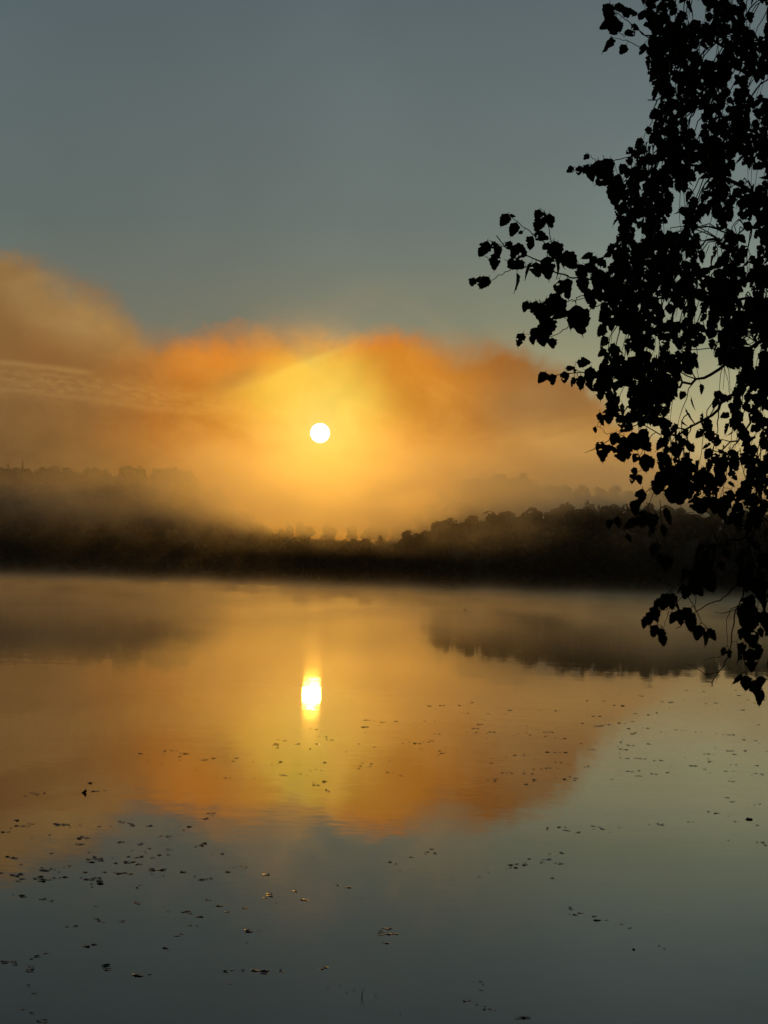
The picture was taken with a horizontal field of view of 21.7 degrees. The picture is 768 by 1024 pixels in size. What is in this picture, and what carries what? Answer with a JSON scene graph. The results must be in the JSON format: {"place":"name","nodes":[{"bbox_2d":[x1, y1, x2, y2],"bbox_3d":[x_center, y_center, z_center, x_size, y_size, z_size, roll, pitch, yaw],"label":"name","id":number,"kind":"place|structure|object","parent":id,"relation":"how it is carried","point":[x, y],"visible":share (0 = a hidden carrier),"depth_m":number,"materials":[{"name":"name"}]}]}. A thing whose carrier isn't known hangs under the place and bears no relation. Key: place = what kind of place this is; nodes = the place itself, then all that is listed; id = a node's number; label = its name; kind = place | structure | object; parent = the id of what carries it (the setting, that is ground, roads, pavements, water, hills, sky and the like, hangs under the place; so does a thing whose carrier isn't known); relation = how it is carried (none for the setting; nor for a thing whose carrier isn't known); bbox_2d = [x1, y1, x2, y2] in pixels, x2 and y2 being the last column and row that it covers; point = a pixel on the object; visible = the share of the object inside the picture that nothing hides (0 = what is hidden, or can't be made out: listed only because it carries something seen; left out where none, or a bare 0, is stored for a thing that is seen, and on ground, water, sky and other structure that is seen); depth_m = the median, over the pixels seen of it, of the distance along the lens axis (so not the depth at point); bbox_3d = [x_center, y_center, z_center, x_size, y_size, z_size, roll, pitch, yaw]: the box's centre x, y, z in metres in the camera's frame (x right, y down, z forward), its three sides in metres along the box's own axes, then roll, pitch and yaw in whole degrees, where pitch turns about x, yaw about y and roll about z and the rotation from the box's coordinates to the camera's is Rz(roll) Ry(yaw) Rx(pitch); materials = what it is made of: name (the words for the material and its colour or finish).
{"place":"outdoors","nodes":[
{"label":"outdoors","id":0,"kind":"place"},
{"bbox_2d":[0,575,767,1023],"bbox_3d":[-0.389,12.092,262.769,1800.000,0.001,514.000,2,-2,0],"label":"water","id":1,"kind":"structure","parent":0,"point":[104,683],"depth_m":41.45,"materials":[{"name":"black liquid"}]},
{"bbox_2d":[10,691,765,1013],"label":"floating leaves","id":2,"kind":"object","parent":1,"relation":"on","point":[434,852],"visible":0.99,"depth_m":47.54,"materials":[{"name":"black plant"}]},
{"bbox_2d":[0,483,767,598],"bbox_3d":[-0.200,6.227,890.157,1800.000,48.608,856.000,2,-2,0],"label":"hills","id":3,"kind":"structure","parent":0,"point":[52,520],"depth_m":908.37,"materials":[{"name":"black plant"}]},
{"bbox_2d":[1,558,16,573],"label":"shore bush","id":4,"kind":"object","parent":3,"relation":"on","point":[7,566],"visible":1,"depth_m":475.92,"materials":[{"name":"black plant"}]},
{"bbox_2d":[19,561,34,573],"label":"shore bush","id":5,"kind":"object","parent":3,"relation":"on","point":[25,567],"visible":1,"depth_m":476.03,"materials":[{"name":"black plant"}]},
{"bbox_2d":[31,558,45,574],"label":"shore bush","id":6,"kind":"object","parent":3,"relation":"on","point":[38,564],"visible":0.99,"depth_m":476.73,"materials":[{"name":"black plant"}]},
{"bbox_2d":[42,543,57,573],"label":"broadleaf tree","id":7,"kind":"object","parent":3,"relation":"on","point":[50,550],"visible":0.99,"depth_m":482.96,"materials":[{"name":"black plant"}]},
{"bbox_2d":[57,565,68,574],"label":"shore bush","id":8,"kind":"object","parent":3,"relation":"on","point":[61,570],"visible":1,"depth_m":478.61,"materials":[{"name":"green plant"}]},
{"bbox_2d":[67,541,88,574],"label":"broadleaf tree","id":9,"kind":"object","parent":3,"relation":"on","point":[76,557],"visible":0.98,"depth_m":481.60,"materials":[{"name":"black plant"}]},
{"bbox_2d":[79,566,88,575],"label":"shore bush","id":10,"kind":"object","parent":3,"relation":"on","point":[84,571],"visible":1,"depth_m":479.31,"materials":[{"name":"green plant"}]},
{"bbox_2d":[85,543,104,575],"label":"broadleaf tree","id":11,"kind":"object","parent":3,"relation":"on","point":[95,556],"visible":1,"depth_m":482.38,"materials":[{"name":"black plant"}]},
{"bbox_2d":[99,567,110,576],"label":"shore bush","id":12,"kind":"object","parent":3,"relation":"on","point":[105,571],"visible":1,"depth_m":478.30,"materials":[{"name":"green plant"}]},
{"bbox_2d":[117,564,130,577],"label":"shore bush","id":13,"kind":"object","parent":3,"relation":"on","point":[123,570],"visible":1,"depth_m":478.90,"materials":[{"name":"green plant"}]},
{"bbox_2d":[119,544,141,576],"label":"broadleaf tree","id":14,"kind":"object","parent":3,"relation":"on","point":[129,563],"visible":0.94,"depth_m":485.13,"materials":[{"name":"black plant"}]},
{"bbox_2d":[133,562,148,577],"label":"shore bush","id":15,"kind":"object","parent":3,"relation":"on","point":[142,570],"visible":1,"depth_m":479.72,"materials":[{"name":"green plant"}]},
{"bbox_2d":[152,565,164,577],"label":"shore bush","id":16,"kind":"object","parent":3,"relation":"on","point":[159,571],"visible":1,"depth_m":479.64,"materials":[{"name":"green plant"}]},
{"bbox_2d":[165,547,181,577],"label":"broadleaf tree","id":17,"kind":"object","parent":3,"relation":"on","point":[171,556],"visible":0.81,"depth_m":483.97,"materials":[{"name":"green plant"}]},
{"bbox_2d":[165,562,182,578],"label":"shore bush","id":18,"kind":"object","parent":3,"relation":"on","point":[172,570],"visible":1,"depth_m":478.45,"materials":[{"name":"black plant"}]},
{"bbox_2d":[174,540,195,578],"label":"broadleaf tree","id":19,"kind":"object","parent":3,"relation":"on","point":[186,548],"visible":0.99,"depth_m":482.65,"materials":[{"name":"black plant"}]},
{"bbox_2d":[188,569,198,579],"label":"shore bush","id":20,"kind":"object","parent":3,"relation":"on","point":[192,574],"visible":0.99,"depth_m":477.42,"materials":[{"name":"black plant"}]},
{"bbox_2d":[195,539,203,578],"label":"spruce tree","id":21,"kind":"object","parent":3,"relation":"on","point":[198,562],"visible":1,"depth_m":479.47,"materials":[{"name":"black plant"}]},
{"bbox_2d":[203,570,214,580],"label":"shore bush","id":22,"kind":"object","parent":3,"relation":"on","point":[209,574],"visible":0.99,"depth_m":477.11,"materials":[{"name":"black plant"}]},
{"bbox_2d":[203,548,222,579],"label":"broadleaf tree","id":23,"kind":"object","parent":3,"relation":"on","point":[209,557],"visible":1,"depth_m":482.64,"materials":[{"name":"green plant"}]},
{"bbox_2d":[213,548,232,579],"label":"broadleaf tree","id":24,"kind":"object","parent":3,"relation":"on","point":[223,559],"visible":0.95,"depth_m":481.38,"materials":[{"name":"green plant"}]},
{"bbox_2d":[217,569,229,580],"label":"shore bush","id":25,"kind":"object","parent":3,"relation":"on","point":[223,574],"visible":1,"depth_m":477.49,"materials":[{"name":"black plant"}]},
{"bbox_2d":[224,551,248,580],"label":"broadleaf tree","id":26,"kind":"object","parent":3,"relation":"on","point":[235,560],"visible":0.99,"depth_m":479.20,"materials":[{"name":"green plant"}]},
{"bbox_2d":[232,569,245,580],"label":"shore bush","id":27,"kind":"object","parent":3,"relation":"on","point":[240,575],"visible":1,"depth_m":478.03,"materials":[{"name":"black plant"}]},
{"bbox_2d":[242,547,261,571],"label":"broadleaf tree","id":28,"kind":"object","parent":3,"relation":"on","point":[252,554],"visible":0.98,"depth_m":483.57,"materials":[{"name":"black plant"}]},
{"bbox_2d":[248,571,259,581],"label":"shore bush","id":29,"kind":"object","parent":3,"relation":"on","point":[252,576],"visible":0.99,"depth_m":476.90,"materials":[{"name":"black plant"}]},
{"bbox_2d":[260,555,275,580],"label":"broadleaf tree","id":30,"kind":"object","parent":3,"relation":"on","point":[268,561],"visible":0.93,"depth_m":480.99,"materials":[{"name":"black plant"}]},
{"bbox_2d":[264,563,285,582],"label":"shore bush","id":31,"kind":"object","parent":3,"relation":"on","point":[277,573],"visible":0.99,"depth_m":476.31,"materials":[{"name":"black plant"}]},
{"bbox_2d":[276,549,297,581],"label":"broadleaf tree","id":32,"kind":"object","parent":3,"relation":"on","point":[287,557],"visible":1,"depth_m":478.40,"materials":[{"name":"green plant"}]},
{"bbox_2d":[286,571,299,582],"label":"shore bush","id":33,"kind":"object","parent":3,"relation":"on","point":[291,576],"visible":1,"depth_m":478.00,"materials":[{"name":"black plant"}]},
{"bbox_2d":[292,537,315,581],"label":"broadleaf tree","id":34,"kind":"object","parent":3,"relation":"on","point":[302,548],"visible":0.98,"depth_m":484.06,"materials":[{"name":"brown plant"}]},
{"bbox_2d":[307,566,323,582],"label":"shore bush","id":35,"kind":"object","parent":3,"relation":"on","point":[315,574],"visible":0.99,"depth_m":480.08,"materials":[{"name":"black plant"}]},
{"bbox_2d":[307,544,332,582],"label":"broadleaf tree","id":36,"kind":"object","parent":3,"relation":"on","point":[318,558],"visible":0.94,"depth_m":485.51,"materials":[{"name":"black plant"}]},
{"bbox_2d":[323,570,335,583],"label":"shore bush","id":37,"kind":"object","parent":3,"relation":"on","point":[329,576],"visible":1,"depth_m":481.07,"materials":[{"name":"black plant"}]},
{"bbox_2d":[326,547,344,582],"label":"broadleaf tree","id":38,"kind":"object","parent":3,"relation":"on","point":[335,559],"visible":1,"depth_m":484.02,"materials":[{"name":"black plant"}]},
{"bbox_2d":[337,572,348,584],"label":"shore bush","id":39,"kind":"object","parent":3,"relation":"on","point":[343,577],"visible":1,"depth_m":481.17,"materials":[{"name":"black plant"}]},
{"bbox_2d":[343,548,362,583],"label":"broadleaf tree","id":40,"kind":"object","parent":3,"relation":"on","point":[353,560],"visible":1,"depth_m":483.47,"materials":[{"name":"black plant"}]},
{"bbox_2d":[351,572,364,584],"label":"shore bush","id":41,"kind":"object","parent":3,"relation":"on","point":[357,578],"visible":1,"depth_m":480.82,"materials":[{"name":"black plant"}]},
{"bbox_2d":[357,542,383,583],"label":"broadleaf tree","id":42,"kind":"object","parent":3,"relation":"on","point":[369,562],"visible":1,"depth_m":483.82,"materials":[{"name":"black plant"}]},
{"bbox_2d":[369,567,385,585],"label":"shore bush","id":43,"kind":"object","parent":3,"relation":"on","point":[375,573],"visible":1,"depth_m":482.23,"materials":[{"name":"black plant"}]},
{"bbox_2d":[0,465,767,587],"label":"forest","id":44,"kind":"object","parent":3,"relation":"on","point":[585,532],"visible":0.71,"depth_m":627.21,"materials":[{"name":"black plant"}]},
{"bbox_2d":[373,549,394,584],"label":"broadleaf tree","id":45,"kind":"object","parent":3,"relation":"on","point":[384,560],"visible":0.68,"depth_m":489.52,"materials":[{"name":"black plant"}]},
{"bbox_2d":[385,567,403,585],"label":"bush","id":46,"kind":"object","parent":3,"relation":"on","point":[395,576],"visible":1,"depth_m":484.25,"materials":[{"name":"black plant"}]},
{"bbox_2d":[383,544,410,584],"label":"tree","id":47,"kind":"object","parent":3,"relation":"on","point":[394,551],"visible":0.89,"depth_m":489.37,"materials":[{"name":"black plant"}]},
{"bbox_2d":[399,541,428,585],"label":"tree","id":48,"kind":"object","parent":3,"relation":"on","point":[409,550],"visible":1,"depth_m":485.97,"materials":[{"name":"black plant"}]},
{"bbox_2d":[408,574,422,585],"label":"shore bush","id":49,"kind":"object","parent":3,"relation":"on","point":[416,580],"visible":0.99,"depth_m":484.67,"materials":[{"name":"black plant"}]},
{"bbox_2d":[412,544,444,585],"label":"tree","id":50,"kind":"object","parent":3,"relation":"on","point":[432,555],"visible":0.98,"depth_m":486.19,"materials":[{"name":"black plant"}]},
{"bbox_2d":[427,574,440,586],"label":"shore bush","id":51,"kind":"object","parent":3,"relation":"on","point":[434,580],"visible":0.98,"depth_m":483.78,"materials":[{"name":"black plant"}]},
{"bbox_2d":[442,576,454,587],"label":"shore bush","id":52,"kind":"object","parent":3,"relation":"on","point":[448,580],"visible":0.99,"depth_m":483.47,"materials":[{"name":"black plant"}]},
{"bbox_2d":[455,571,472,587],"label":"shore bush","id":53,"kind":"object","parent":3,"relation":"on","point":[461,579],"visible":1,"depth_m":484.24,"materials":[{"name":"black plant"}]},
{"bbox_2d":[475,578,486,588],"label":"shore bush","id":54,"kind":"object","parent":3,"relation":"on","point":[481,583],"visible":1,"depth_m":483.60,"materials":[{"name":"black plant"}]},
{"bbox_2d":[478,547,488,587],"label":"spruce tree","id":55,"kind":"object","parent":3,"relation":"on","point":[483,566],"visible":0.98,"depth_m":488.25,"materials":[{"name":"black plant"}]},
{"bbox_2d":[492,575,506,589],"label":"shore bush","id":56,"kind":"object","parent":3,"relation":"on","point":[499,582],"visible":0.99,"depth_m":482.91,"materials":[{"name":"black plant"}]},
{"bbox_2d":[507,549,516,588],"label":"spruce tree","id":57,"kind":"object","parent":3,"relation":"on","point":[511,575],"visible":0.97,"depth_m":486.46,"materials":[{"name":"black plant"}]},
{"bbox_2d":[511,577,522,589],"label":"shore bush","id":58,"kind":"object","parent":3,"relation":"on","point":[515,583],"visible":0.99,"depth_m":481.28,"materials":[{"name":"black plant"}]},
{"bbox_2d":[517,472,531,490],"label":"broadleaf tree","id":59,"kind":"object","parent":3,"relation":"on","point":[523,477],"visible":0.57,"depth_m":1042.60,"materials":[{"name":"orange plant"}]},
{"bbox_2d":[524,544,550,589],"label":"tree","id":60,"kind":"object","parent":3,"relation":"on","point":[538,557],"visible":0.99,"depth_m":483.42,"materials":[{"name":"black plant"}]},
{"bbox_2d":[528,573,547,589],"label":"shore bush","id":61,"kind":"object","parent":3,"relation":"on","point":[538,579],"visible":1,"depth_m":482.63,"materials":[{"name":"black plant"}]},
{"bbox_2d":[548,580,558,590],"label":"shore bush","id":62,"kind":"object","parent":3,"relation":"on","point":[553,585],"visible":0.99,"depth_m":482.44,"materials":[{"name":"black plant"}]},
{"bbox_2d":[564,579,576,591],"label":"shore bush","id":63,"kind":"object","parent":3,"relation":"on","point":[570,584],"visible":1,"depth_m":483.65,"materials":[{"name":"black plant"}]},
{"bbox_2d":[574,553,582,590],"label":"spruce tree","id":64,"kind":"object","parent":3,"relation":"on","point":[579,571],"visible":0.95,"depth_m":490.50,"materials":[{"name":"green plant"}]},
{"bbox_2d":[581,579,596,592],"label":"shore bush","id":65,"kind":"object","parent":3,"relation":"on","point":[589,585],"visible":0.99,"depth_m":483.37,"materials":[{"name":"black plant"}]},
{"bbox_2d":[598,581,609,592],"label":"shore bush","id":66,"kind":"object","parent":3,"relation":"on","point":[602,586],"visible":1,"depth_m":483.65,"materials":[{"name":"black plant"}]},
{"bbox_2d":[608,484,621,500],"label":"broadleaf tree","id":67,"kind":"object","parent":3,"relation":"on","point":[616,488],"visible":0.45,"depth_m":1043.44,"materials":[{"name":"orange plant"}]},
{"bbox_2d":[615,580,629,592],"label":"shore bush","id":68,"kind":"object","parent":3,"relation":"on","point":[622,586],"visible":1,"depth_m":484.38,"materials":[{"name":"black plant"}]},
{"bbox_2d":[635,576,652,592],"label":"bush","id":69,"kind":"object","parent":3,"relation":"on","point":[643,584],"visible":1,"depth_m":486.83,"materials":[{"name":"black plant"}]},
{"bbox_2d":[650,581,663,593],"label":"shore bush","id":70,"kind":"object","parent":3,"relation":"on","point":[657,587],"visible":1,"depth_m":487.85,"materials":[{"name":"black plant"}]},
{"bbox_2d":[651,555,669,593],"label":"tree","id":71,"kind":"object","parent":3,"relation":"on","point":[660,576],"visible":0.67,"depth_m":489.14,"materials":[{"name":"black plant"}]},
{"bbox_2d":[667,585,677,593],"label":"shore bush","id":72,"kind":"object","parent":3,"relation":"on","point":[674,589],"visible":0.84,"depth_m":486.88,"materials":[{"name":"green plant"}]},
{"bbox_2d":[676,563,693,585],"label":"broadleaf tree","id":73,"kind":"object","parent":3,"relation":"on","point":[685,566],"visible":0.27,"depth_m":489.24,"materials":[{"name":"plant"}]},
{"bbox_2d":[703,588,713,595],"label":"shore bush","id":74,"kind":"object","parent":3,"relation":"on","point":[707,592],"visible":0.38,"depth_m":487.15,"materials":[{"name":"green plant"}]},
{"bbox_2d":[711,560,730,594],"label":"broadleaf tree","id":75,"kind":"object","parent":3,"relation":"on","point":[721,576],"visible":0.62,"depth_m":490.85,"materials":[{"name":"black plant"}]},
{"bbox_2d":[721,581,735,596],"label":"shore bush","id":76,"kind":"object","parent":3,"relation":"on","point":[726,587],"visible":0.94,"depth_m":487.69,"materials":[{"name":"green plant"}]},
{"bbox_2d":[0,0,767,541],"label":"sky","id":77,"kind":"structure","parent":0,"point":[240,240],"materials":[{"name":"grey"}]},
{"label":"near bank","id":78,"kind":"structure","parent":0,"visible":0},
{"bbox_2d":[468,0,767,705],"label":"birch tree","id":79,"kind":"object","parent":78,"relation":"on","point":[657,385],"visible":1,"depth_m":6.19,"materials":[{"name":"black plant"}]}
]}

